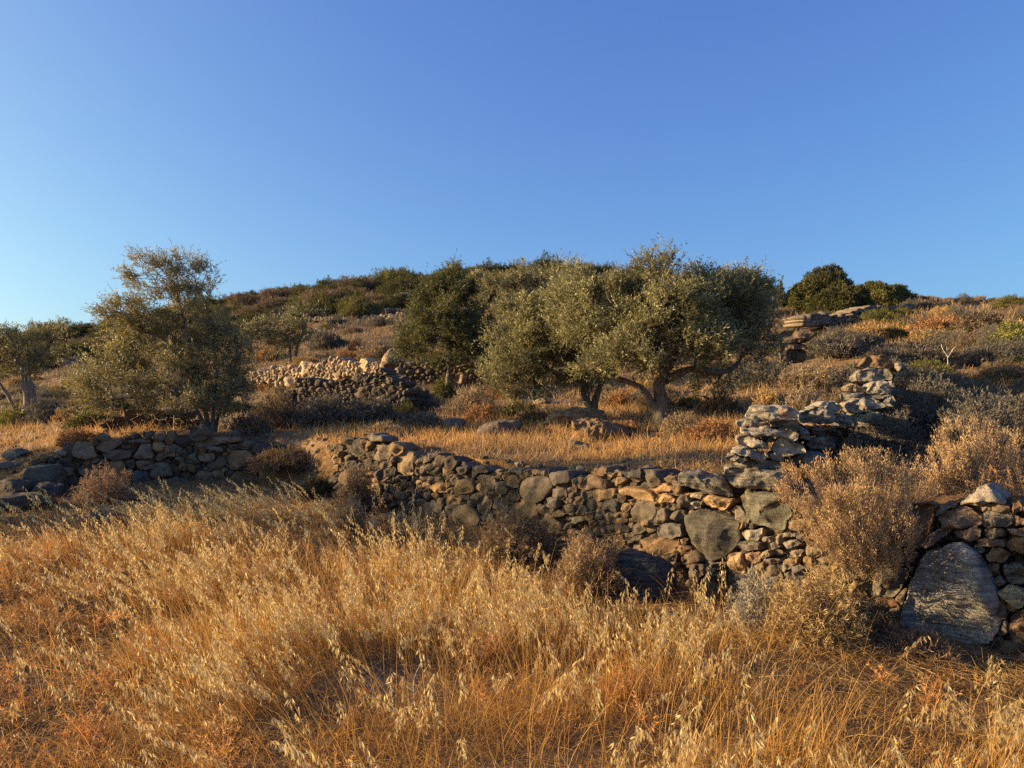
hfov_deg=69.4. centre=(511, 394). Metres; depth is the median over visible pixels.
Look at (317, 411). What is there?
shrub
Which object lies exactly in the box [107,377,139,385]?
shrub
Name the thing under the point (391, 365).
rock
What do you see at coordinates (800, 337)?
stone wall
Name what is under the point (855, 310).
dry stone wall
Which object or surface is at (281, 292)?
maquis bush
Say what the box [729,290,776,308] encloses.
maquis bush
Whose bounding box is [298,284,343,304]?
maquis bush
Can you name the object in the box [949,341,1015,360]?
slope shrub
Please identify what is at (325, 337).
shrub
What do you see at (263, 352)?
shrub
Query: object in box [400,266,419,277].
maquis bush
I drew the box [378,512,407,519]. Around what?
rock
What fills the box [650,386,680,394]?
shrub
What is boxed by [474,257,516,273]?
maquis bush
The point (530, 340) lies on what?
olive tree
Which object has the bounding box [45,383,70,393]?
shrub
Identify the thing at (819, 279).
shrub
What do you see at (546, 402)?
rock
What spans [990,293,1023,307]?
shrub
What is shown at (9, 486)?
rock
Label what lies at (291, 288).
maquis bush
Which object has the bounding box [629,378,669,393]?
shrub
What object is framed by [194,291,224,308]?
maquis bush
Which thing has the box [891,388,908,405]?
slope shrub
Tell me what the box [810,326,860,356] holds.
slope shrub
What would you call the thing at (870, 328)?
shrub
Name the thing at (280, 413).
shrub
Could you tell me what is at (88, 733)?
thistle
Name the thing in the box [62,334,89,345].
maquis bush
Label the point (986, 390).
slope shrub
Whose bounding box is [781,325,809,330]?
shrub
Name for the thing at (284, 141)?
sky
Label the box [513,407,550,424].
shrub
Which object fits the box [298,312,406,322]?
dry stone wall
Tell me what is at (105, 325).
maquis bush
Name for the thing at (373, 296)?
maquis bush
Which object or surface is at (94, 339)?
maquis bush
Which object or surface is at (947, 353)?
dead twig
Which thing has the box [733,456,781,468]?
stepped slab
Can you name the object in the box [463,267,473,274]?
maquis bush
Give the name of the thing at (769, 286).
maquis bush
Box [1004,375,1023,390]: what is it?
slope shrub
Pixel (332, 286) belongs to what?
maquis bush
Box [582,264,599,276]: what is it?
maquis bush
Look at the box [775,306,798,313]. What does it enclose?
shrub
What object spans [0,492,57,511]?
rock
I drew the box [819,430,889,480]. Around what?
shrub
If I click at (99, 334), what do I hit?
maquis bush
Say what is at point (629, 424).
shrub
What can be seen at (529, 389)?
shrub
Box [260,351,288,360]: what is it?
shrub
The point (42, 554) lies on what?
thistle
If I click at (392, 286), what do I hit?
maquis bush
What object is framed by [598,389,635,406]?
shrub
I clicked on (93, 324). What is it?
maquis bush
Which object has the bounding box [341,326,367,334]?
shrub
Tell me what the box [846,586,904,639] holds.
shrub
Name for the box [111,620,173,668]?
grass
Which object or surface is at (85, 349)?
maquis bush
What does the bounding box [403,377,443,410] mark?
shrub
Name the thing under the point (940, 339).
slope shrub
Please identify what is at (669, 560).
shrub
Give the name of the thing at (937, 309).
shrub
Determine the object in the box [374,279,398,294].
maquis bush
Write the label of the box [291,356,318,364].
shrub
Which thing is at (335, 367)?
dry stone wall
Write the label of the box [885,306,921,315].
shrub
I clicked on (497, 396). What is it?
shrub
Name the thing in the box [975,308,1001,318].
shrub
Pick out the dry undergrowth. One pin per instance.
(228, 741)
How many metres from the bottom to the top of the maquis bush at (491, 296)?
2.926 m
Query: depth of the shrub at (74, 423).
14.95 m
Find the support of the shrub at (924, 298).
on the ground at (322, 464)
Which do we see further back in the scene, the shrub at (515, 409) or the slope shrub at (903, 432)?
the shrub at (515, 409)
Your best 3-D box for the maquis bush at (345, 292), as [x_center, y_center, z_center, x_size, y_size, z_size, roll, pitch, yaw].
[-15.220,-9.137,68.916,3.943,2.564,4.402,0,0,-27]
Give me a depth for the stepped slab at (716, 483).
6.10 m
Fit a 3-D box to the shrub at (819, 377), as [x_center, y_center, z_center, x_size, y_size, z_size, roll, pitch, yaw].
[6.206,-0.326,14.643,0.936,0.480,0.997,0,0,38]
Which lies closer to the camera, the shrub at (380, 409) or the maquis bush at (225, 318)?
the shrub at (380, 409)
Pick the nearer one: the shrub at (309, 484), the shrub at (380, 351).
the shrub at (309, 484)
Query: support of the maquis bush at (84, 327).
on the ground at (322, 464)
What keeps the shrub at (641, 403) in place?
on the ground at (322, 464)
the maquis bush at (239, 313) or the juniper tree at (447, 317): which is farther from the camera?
the maquis bush at (239, 313)
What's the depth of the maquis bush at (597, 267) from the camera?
89.66 m
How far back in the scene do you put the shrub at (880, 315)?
24.00 m
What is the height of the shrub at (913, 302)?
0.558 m
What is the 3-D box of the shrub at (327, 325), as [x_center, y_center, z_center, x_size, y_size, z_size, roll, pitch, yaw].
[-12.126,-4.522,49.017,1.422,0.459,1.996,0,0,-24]
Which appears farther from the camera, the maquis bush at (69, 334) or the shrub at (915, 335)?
the maquis bush at (69, 334)
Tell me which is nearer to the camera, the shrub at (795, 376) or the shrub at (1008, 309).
the shrub at (795, 376)
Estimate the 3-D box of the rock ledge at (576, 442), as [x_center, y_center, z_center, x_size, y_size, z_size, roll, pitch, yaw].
[0.994,0.708,9.946,0.496,0.192,0.425,0,0,0]
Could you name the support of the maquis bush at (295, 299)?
on the ground at (322, 464)
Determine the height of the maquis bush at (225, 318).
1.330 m
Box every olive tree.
[0,315,79,425]
[42,238,265,432]
[237,304,322,363]
[281,299,330,336]
[463,248,614,410]
[465,257,555,367]
[536,232,798,427]
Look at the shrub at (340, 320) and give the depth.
50.28 m
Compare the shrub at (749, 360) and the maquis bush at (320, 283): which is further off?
the maquis bush at (320, 283)
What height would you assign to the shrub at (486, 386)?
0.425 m
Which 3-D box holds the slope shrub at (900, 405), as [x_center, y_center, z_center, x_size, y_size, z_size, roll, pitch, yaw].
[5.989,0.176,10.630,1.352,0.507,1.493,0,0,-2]
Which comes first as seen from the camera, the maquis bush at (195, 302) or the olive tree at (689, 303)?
the olive tree at (689, 303)
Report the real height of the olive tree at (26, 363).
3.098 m
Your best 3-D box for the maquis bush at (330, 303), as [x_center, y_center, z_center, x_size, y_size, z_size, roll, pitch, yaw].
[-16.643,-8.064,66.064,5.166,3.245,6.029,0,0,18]
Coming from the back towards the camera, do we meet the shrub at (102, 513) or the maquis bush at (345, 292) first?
the maquis bush at (345, 292)
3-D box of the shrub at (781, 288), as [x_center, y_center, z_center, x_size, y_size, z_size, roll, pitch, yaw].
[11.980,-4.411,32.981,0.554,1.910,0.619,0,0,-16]
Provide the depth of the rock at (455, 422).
12.63 m
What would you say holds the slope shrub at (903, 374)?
on the ground at (322, 464)
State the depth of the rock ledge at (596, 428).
10.73 m
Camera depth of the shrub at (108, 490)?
10.19 m
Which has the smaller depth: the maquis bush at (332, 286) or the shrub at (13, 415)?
the shrub at (13, 415)
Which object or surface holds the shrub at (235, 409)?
on the ground at (322, 464)
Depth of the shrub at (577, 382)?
19.98 m
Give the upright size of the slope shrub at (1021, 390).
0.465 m
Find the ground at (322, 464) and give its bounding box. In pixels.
[0,292,1023,767]
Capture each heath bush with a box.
[767,438,938,594]
[912,411,1023,496]
[993,426,1023,493]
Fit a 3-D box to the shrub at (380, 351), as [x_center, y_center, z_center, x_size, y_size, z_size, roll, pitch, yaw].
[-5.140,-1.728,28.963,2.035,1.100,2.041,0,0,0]
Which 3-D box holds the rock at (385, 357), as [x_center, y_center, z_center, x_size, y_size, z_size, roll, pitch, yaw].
[-3.573,-1.040,22.500,0.827,0.791,0.697,0,0,-40]
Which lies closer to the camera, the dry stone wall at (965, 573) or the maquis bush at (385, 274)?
the dry stone wall at (965, 573)
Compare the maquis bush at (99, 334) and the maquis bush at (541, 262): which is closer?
the maquis bush at (99, 334)
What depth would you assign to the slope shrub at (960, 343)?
16.43 m
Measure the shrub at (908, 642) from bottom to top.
0.311 m
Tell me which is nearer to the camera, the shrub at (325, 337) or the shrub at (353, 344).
the shrub at (353, 344)
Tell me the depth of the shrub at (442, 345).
31.67 m
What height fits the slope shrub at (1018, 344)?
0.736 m
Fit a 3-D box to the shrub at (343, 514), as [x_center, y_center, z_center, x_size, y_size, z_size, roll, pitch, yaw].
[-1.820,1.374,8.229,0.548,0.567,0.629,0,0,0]
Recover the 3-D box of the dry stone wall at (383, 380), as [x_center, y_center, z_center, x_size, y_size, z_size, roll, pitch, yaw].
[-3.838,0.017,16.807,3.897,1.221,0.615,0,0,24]
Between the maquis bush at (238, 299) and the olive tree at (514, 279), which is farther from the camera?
the maquis bush at (238, 299)
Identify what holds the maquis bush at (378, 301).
on the ground at (322, 464)
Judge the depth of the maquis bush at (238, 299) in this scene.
80.49 m
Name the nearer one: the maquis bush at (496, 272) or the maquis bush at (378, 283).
the maquis bush at (496, 272)
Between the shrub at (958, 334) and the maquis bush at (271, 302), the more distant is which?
the maquis bush at (271, 302)
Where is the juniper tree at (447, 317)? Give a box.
[381,248,507,391]
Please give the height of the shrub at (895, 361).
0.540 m
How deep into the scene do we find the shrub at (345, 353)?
29.26 m
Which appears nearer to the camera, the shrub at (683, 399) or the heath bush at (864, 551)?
the heath bush at (864, 551)
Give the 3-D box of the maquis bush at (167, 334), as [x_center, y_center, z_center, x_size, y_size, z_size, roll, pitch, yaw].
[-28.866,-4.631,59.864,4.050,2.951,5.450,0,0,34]
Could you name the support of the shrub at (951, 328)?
on the ground at (322, 464)
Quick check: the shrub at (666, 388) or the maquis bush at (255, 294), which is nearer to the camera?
the shrub at (666, 388)
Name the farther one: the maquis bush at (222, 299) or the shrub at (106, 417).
the maquis bush at (222, 299)
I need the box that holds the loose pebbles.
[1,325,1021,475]
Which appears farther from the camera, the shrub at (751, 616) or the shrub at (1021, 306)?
the shrub at (1021, 306)
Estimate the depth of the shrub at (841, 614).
4.64 m
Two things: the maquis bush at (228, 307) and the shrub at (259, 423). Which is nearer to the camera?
the shrub at (259, 423)
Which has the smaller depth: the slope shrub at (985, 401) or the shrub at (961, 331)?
the slope shrub at (985, 401)
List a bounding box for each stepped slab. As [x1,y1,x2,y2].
[678,469,733,496]
[724,464,792,491]
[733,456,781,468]
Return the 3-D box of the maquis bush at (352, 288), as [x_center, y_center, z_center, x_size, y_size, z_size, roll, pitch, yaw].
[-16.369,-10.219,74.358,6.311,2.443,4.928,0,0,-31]
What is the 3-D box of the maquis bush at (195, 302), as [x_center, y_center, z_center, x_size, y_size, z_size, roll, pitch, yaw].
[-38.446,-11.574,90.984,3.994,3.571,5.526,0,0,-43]
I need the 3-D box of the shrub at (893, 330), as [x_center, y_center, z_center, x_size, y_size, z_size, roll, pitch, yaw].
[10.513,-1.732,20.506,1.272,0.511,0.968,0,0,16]
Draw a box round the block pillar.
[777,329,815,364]
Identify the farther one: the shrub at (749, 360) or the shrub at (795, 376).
the shrub at (749, 360)
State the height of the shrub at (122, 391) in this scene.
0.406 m
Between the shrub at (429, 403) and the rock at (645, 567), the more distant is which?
the shrub at (429, 403)
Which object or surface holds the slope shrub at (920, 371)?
on the ground at (322, 464)
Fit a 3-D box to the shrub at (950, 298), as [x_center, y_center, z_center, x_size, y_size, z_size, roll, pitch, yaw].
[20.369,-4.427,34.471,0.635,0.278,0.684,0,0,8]
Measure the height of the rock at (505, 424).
0.450 m
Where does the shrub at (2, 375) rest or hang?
on the ground at (322, 464)
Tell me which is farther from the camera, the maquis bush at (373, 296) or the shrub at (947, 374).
the maquis bush at (373, 296)
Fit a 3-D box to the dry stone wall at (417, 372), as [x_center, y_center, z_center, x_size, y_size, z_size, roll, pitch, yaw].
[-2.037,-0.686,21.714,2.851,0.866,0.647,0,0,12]
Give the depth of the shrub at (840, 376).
14.09 m
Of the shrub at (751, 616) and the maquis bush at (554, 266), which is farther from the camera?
the maquis bush at (554, 266)
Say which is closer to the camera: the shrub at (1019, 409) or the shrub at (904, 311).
the shrub at (1019, 409)
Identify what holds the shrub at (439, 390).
on the ground at (322, 464)
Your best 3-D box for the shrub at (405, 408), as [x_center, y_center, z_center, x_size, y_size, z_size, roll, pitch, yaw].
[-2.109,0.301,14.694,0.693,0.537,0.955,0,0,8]
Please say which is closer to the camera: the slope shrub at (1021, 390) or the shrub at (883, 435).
the shrub at (883, 435)
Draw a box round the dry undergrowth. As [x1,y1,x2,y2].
[0,427,1023,767]
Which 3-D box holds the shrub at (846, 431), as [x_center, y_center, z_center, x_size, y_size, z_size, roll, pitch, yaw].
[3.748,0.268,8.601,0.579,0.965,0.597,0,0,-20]
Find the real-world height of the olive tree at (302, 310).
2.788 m
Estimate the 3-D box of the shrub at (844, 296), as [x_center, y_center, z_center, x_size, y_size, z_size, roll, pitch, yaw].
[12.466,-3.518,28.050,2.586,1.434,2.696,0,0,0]
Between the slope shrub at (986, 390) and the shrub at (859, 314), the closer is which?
the slope shrub at (986, 390)
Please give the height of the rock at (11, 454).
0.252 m
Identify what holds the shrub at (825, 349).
on the ground at (322, 464)
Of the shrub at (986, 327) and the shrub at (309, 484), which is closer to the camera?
the shrub at (309, 484)
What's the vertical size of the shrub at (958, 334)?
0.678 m
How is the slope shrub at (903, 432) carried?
on the ground at (322, 464)
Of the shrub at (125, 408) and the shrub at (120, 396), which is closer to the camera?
the shrub at (125, 408)
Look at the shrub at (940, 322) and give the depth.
21.01 m
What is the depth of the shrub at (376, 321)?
47.68 m
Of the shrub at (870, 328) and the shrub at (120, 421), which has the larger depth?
the shrub at (870, 328)
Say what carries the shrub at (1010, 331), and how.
on the ground at (322, 464)
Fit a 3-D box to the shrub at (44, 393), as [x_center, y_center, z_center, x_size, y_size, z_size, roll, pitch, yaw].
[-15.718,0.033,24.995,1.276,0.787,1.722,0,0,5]
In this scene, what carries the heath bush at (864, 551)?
on the ground at (322, 464)
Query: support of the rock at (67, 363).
on the ground at (322, 464)
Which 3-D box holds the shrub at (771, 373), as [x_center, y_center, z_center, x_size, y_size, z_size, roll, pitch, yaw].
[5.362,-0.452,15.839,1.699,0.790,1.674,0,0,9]
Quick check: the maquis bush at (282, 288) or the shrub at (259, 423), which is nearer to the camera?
the shrub at (259, 423)
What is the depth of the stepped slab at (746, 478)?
5.77 m
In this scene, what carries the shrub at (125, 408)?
on the ground at (322, 464)
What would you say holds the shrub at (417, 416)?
on the ground at (322, 464)
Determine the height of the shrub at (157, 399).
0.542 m
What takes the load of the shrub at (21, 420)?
on the ground at (322, 464)
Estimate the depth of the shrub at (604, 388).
17.82 m
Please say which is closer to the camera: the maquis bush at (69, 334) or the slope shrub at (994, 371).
the slope shrub at (994, 371)
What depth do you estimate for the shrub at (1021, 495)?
4.94 m
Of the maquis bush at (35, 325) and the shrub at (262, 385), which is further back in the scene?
the maquis bush at (35, 325)
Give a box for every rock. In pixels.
[0,462,13,469]
[0,478,34,495]
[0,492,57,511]
[1,448,32,460]
[21,464,65,484]
[30,482,66,498]
[55,357,81,366]
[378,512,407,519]
[380,348,407,369]
[381,361,396,368]
[441,418,465,431]
[477,419,522,439]
[533,398,552,404]
[611,548,676,601]
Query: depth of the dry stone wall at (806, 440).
6.48 m
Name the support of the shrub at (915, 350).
on the ground at (322, 464)
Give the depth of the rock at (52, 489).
10.62 m
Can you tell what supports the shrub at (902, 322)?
on the ground at (322, 464)
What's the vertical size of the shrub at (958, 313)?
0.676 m
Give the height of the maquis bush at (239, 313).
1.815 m
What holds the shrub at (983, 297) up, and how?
on the ground at (322, 464)
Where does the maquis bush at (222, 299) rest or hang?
on the ground at (322, 464)
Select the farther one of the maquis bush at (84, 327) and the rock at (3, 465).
the maquis bush at (84, 327)
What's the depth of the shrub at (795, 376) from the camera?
14.62 m
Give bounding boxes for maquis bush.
[4,347,56,368]
[14,320,61,335]
[30,321,82,346]
[40,336,105,366]
[41,314,84,336]
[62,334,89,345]
[72,324,122,341]
[77,324,95,333]
[80,333,138,347]
[84,321,104,336]
[85,322,96,327]
[86,327,153,357]
[98,317,121,332]
[143,324,179,345]
[146,306,168,318]
[153,305,195,324]
[169,323,193,340]
[187,294,213,312]
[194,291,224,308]
[203,301,253,317]
[211,312,238,322]
[214,293,232,305]
[220,290,262,306]
[229,303,260,318]
[235,310,264,327]
[237,310,265,323]
[246,289,261,296]
[251,292,292,312]
[257,287,290,299]
[262,304,312,323]
[265,284,293,296]
[281,289,324,307]
[287,282,309,293]
[287,285,309,297]
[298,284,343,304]
[302,288,345,317]
[311,280,346,291]
[312,275,338,290]
[331,274,375,290]
[331,281,370,292]
[334,291,384,316]
[337,285,360,299]
[341,279,368,291]
[359,294,382,308]
[361,290,388,305]
[364,266,416,283]
[369,278,391,288]
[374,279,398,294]
[376,284,419,309]
[377,270,419,293]
[377,285,402,297]
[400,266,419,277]
[403,270,427,286]
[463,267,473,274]
[465,274,499,303]
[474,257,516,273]
[479,270,504,284]
[487,279,532,297]
[503,258,521,273]
[527,249,566,268]
[540,260,565,273]
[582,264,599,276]
[592,261,605,273]
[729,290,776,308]
[758,274,779,296]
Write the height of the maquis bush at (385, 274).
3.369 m
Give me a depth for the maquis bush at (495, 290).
60.29 m
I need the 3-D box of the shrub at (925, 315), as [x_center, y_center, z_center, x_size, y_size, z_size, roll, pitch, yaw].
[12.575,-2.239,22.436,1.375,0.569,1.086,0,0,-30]
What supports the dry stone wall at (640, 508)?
on the ground at (322, 464)
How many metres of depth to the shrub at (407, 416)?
13.85 m
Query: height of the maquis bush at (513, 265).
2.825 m
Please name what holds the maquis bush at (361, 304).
on the ground at (322, 464)
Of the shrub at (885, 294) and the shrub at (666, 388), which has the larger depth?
the shrub at (885, 294)
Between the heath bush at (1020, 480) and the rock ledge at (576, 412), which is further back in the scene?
the rock ledge at (576, 412)
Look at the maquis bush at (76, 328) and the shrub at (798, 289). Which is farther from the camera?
the maquis bush at (76, 328)
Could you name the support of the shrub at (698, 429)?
on the ground at (322, 464)
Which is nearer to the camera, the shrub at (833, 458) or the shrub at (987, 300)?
the shrub at (833, 458)
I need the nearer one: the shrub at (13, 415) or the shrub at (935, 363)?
the shrub at (935, 363)
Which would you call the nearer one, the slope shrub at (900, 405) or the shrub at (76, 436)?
the slope shrub at (900, 405)
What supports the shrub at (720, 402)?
on the ground at (322, 464)
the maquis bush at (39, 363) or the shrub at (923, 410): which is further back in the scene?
the maquis bush at (39, 363)
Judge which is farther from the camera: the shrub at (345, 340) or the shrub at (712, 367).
the shrub at (345, 340)
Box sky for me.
[0,0,1023,333]
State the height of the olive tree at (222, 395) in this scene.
3.549 m
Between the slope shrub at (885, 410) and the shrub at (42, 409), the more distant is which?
the shrub at (42, 409)
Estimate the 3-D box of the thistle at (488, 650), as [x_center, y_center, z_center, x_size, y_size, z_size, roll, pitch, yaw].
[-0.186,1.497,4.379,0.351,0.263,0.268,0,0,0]
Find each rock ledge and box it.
[543,406,606,426]
[568,440,599,450]
[571,418,631,442]
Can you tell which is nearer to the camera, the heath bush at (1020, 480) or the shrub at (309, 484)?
the heath bush at (1020, 480)
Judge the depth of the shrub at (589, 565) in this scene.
5.80 m
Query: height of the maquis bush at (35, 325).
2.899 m
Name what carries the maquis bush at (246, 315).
on the ground at (322, 464)
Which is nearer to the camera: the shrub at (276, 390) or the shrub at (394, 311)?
the shrub at (276, 390)
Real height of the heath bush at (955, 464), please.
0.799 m
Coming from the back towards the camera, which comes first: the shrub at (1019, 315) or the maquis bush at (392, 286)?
the maquis bush at (392, 286)
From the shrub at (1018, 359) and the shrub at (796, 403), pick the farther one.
the shrub at (1018, 359)
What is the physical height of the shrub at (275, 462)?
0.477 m
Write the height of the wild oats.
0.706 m
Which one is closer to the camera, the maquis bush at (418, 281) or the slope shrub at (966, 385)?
the slope shrub at (966, 385)
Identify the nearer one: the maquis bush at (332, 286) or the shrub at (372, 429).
the shrub at (372, 429)
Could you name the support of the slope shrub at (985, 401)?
on the ground at (322, 464)
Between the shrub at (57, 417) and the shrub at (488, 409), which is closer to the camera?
the shrub at (488, 409)
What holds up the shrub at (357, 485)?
on the ground at (322, 464)
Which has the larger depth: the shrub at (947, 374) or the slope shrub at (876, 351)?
the slope shrub at (876, 351)
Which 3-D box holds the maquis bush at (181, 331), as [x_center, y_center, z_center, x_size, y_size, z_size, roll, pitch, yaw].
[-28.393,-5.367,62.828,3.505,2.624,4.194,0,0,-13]
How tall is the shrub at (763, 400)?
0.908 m
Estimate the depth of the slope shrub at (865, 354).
17.27 m
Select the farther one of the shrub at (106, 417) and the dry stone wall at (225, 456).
the shrub at (106, 417)
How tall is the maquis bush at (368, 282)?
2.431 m
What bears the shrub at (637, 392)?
on the ground at (322, 464)
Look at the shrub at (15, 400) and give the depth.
25.54 m
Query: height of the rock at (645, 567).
0.452 m
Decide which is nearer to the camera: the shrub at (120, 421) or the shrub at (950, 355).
the shrub at (120, 421)
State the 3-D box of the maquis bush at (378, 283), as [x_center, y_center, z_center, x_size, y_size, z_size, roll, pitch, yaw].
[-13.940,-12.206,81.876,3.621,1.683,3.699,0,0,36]
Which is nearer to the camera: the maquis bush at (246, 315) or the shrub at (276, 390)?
the shrub at (276, 390)
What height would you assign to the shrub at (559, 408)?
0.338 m
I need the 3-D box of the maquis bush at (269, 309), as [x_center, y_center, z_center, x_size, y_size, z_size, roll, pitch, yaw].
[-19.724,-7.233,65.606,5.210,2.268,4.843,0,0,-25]
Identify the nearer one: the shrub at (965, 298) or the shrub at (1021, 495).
the shrub at (1021, 495)
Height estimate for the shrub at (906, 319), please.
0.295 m
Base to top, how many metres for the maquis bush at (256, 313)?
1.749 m
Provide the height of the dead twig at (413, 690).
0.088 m
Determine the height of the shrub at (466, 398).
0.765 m
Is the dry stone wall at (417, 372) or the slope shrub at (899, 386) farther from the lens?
the dry stone wall at (417, 372)
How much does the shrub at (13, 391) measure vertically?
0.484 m
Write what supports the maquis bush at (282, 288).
on the ground at (322, 464)
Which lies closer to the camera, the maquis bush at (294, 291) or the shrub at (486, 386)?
the shrub at (486, 386)
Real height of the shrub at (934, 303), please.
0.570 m
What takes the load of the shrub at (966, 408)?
on the ground at (322, 464)
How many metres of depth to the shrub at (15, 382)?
38.13 m
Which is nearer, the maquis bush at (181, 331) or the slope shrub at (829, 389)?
the slope shrub at (829, 389)
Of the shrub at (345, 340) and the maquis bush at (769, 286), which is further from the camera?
the maquis bush at (769, 286)
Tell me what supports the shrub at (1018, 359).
on the ground at (322, 464)
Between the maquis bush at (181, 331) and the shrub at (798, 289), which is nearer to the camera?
the shrub at (798, 289)
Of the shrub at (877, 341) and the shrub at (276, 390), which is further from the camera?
the shrub at (276, 390)
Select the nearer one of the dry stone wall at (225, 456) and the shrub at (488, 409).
the dry stone wall at (225, 456)
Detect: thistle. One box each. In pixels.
[0,528,80,572]
[41,686,130,762]
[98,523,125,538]
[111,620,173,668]
[452,627,507,666]
[588,644,651,704]
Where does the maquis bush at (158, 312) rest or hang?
on the ground at (322, 464)
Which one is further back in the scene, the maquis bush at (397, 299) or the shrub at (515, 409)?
the maquis bush at (397, 299)
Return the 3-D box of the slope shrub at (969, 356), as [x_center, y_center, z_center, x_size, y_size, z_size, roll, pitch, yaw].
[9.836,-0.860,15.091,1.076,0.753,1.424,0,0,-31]
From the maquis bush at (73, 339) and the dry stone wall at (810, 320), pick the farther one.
the maquis bush at (73, 339)
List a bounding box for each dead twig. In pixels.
[403,663,441,708]
[941,344,954,364]
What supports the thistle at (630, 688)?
on the ground at (322, 464)
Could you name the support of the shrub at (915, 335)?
on the ground at (322, 464)
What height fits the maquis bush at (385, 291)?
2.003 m
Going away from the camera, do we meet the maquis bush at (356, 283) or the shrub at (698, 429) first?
the shrub at (698, 429)
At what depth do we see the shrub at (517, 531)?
7.06 m
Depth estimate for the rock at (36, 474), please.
10.98 m
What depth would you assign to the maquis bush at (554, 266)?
83.27 m
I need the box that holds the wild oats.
[0,473,1023,767]
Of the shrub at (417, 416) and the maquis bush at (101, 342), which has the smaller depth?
the shrub at (417, 416)
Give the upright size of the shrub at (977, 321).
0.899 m
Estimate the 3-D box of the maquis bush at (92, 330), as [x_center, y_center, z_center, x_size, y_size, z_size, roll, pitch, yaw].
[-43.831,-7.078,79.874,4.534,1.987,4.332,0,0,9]
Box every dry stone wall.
[20,424,284,487]
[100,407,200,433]
[249,356,403,387]
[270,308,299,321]
[270,368,418,411]
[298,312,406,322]
[326,432,708,584]
[395,359,488,385]
[681,482,1023,658]
[726,354,908,476]
[783,313,857,327]
[832,303,915,313]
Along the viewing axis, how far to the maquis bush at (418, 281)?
74.58 m
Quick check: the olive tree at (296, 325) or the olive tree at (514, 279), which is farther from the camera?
the olive tree at (296, 325)
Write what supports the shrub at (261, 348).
on the ground at (322, 464)
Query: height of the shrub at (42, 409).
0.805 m
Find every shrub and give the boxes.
[0,374,10,379]
[0,397,22,405]
[0,402,26,428]
[1,386,22,394]
[5,377,34,387]
[12,416,34,425]
[21,385,62,402]
[21,395,82,424]
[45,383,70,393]
[51,406,75,422]
[55,428,100,448]
[58,398,95,411]
[59,409,104,429]
[66,459,140,508]
[72,505,134,530]
[89,411,125,424]
[93,397,143,414]
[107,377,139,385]
[114,387,131,394]
[115,393,135,401]
[140,392,174,405]
[218,399,257,414]
[222,411,275,435]
[242,444,310,473]
[246,346,269,353]
[246,384,305,429]
[252,348,286,361]
[252,384,274,389]
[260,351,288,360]
[273,387,285,392]
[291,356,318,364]
[291,389,360,429]
[292,474,331,499]
[307,327,342,350]
[317,323,335,328]
[320,492,368,539]
[325,316,348,324]
[328,463,382,515]
[332,337,350,345]
[334,349,364,360]
[339,390,403,426]
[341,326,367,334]
[346,338,366,352]
[354,338,401,360]
[359,419,406,436]
[367,316,393,326]
[385,308,401,313]
[392,398,420,414]
[394,412,441,430]
[399,411,442,421]
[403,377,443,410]
[411,390,444,411]
[431,375,458,397]
[435,384,498,417]
[436,342,464,348]
[460,399,501,422]
[468,494,564,571]
[478,384,494,394]
[484,385,533,399]
[494,397,540,418]
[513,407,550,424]
[519,383,540,394]
[536,404,573,413]
[550,518,631,604]
[561,374,594,386]
[589,383,614,395]
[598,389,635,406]
[601,388,637,406]
[613,419,645,433]
[625,390,681,412]
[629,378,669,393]
[629,387,685,401]
[642,542,684,596]
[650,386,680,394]
[661,410,705,436]
[677,393,703,409]
[683,416,734,443]
[693,384,746,417]
[694,362,727,377]
[719,559,780,634]
[721,357,792,388]
[734,356,760,367]
[751,383,782,438]
[756,557,885,657]
[772,358,837,388]
[773,371,821,437]
[775,275,785,308]
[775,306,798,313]
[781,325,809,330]
[784,277,812,311]
[796,261,854,311]
[804,327,872,358]
[804,366,843,386]
[805,283,877,314]
[805,335,826,348]
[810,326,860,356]
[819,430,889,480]
[821,361,858,386]
[821,377,854,441]
[822,375,864,400]
[833,389,904,417]
[839,328,886,346]
[845,318,888,340]
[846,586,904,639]
[849,408,935,461]
[854,312,867,321]
[855,306,909,322]
[858,280,919,305]
[859,347,897,358]
[860,620,966,668]
[861,345,912,366]
[869,414,929,442]
[879,324,912,338]
[879,330,959,367]
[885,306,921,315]
[885,365,974,444]
[889,315,911,322]
[889,359,921,375]
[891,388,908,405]
[892,373,953,394]
[892,392,976,412]
[893,320,913,326]
[893,371,913,384]
[900,297,932,308]
[904,357,960,374]
[905,326,939,343]
[906,311,935,324]
[907,366,944,383]
[908,312,961,329]
[913,367,966,382]
[916,297,949,309]
[917,294,933,300]
[923,382,1023,468]
[924,330,962,348]
[925,328,971,338]
[926,304,959,316]
[933,325,970,332]
[935,328,986,345]
[939,305,975,320]
[939,347,960,358]
[941,297,955,301]
[942,329,990,350]
[942,376,1000,396]
[949,306,1013,332]
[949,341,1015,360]
[952,292,975,302]
[957,335,1023,366]
[959,392,1023,417]
[960,356,1023,383]
[964,386,1023,407]
[965,323,1001,337]
[966,465,1023,546]
[973,295,986,302]
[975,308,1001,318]
[975,353,1023,364]
[983,297,995,302]
[983,389,1023,454]
[986,318,1023,347]
[986,385,1023,403]
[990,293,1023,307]
[1002,304,1023,313]
[1004,307,1023,319]
[1004,333,1023,353]
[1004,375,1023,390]
[1009,305,1023,313]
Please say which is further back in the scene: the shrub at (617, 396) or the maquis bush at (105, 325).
the maquis bush at (105, 325)

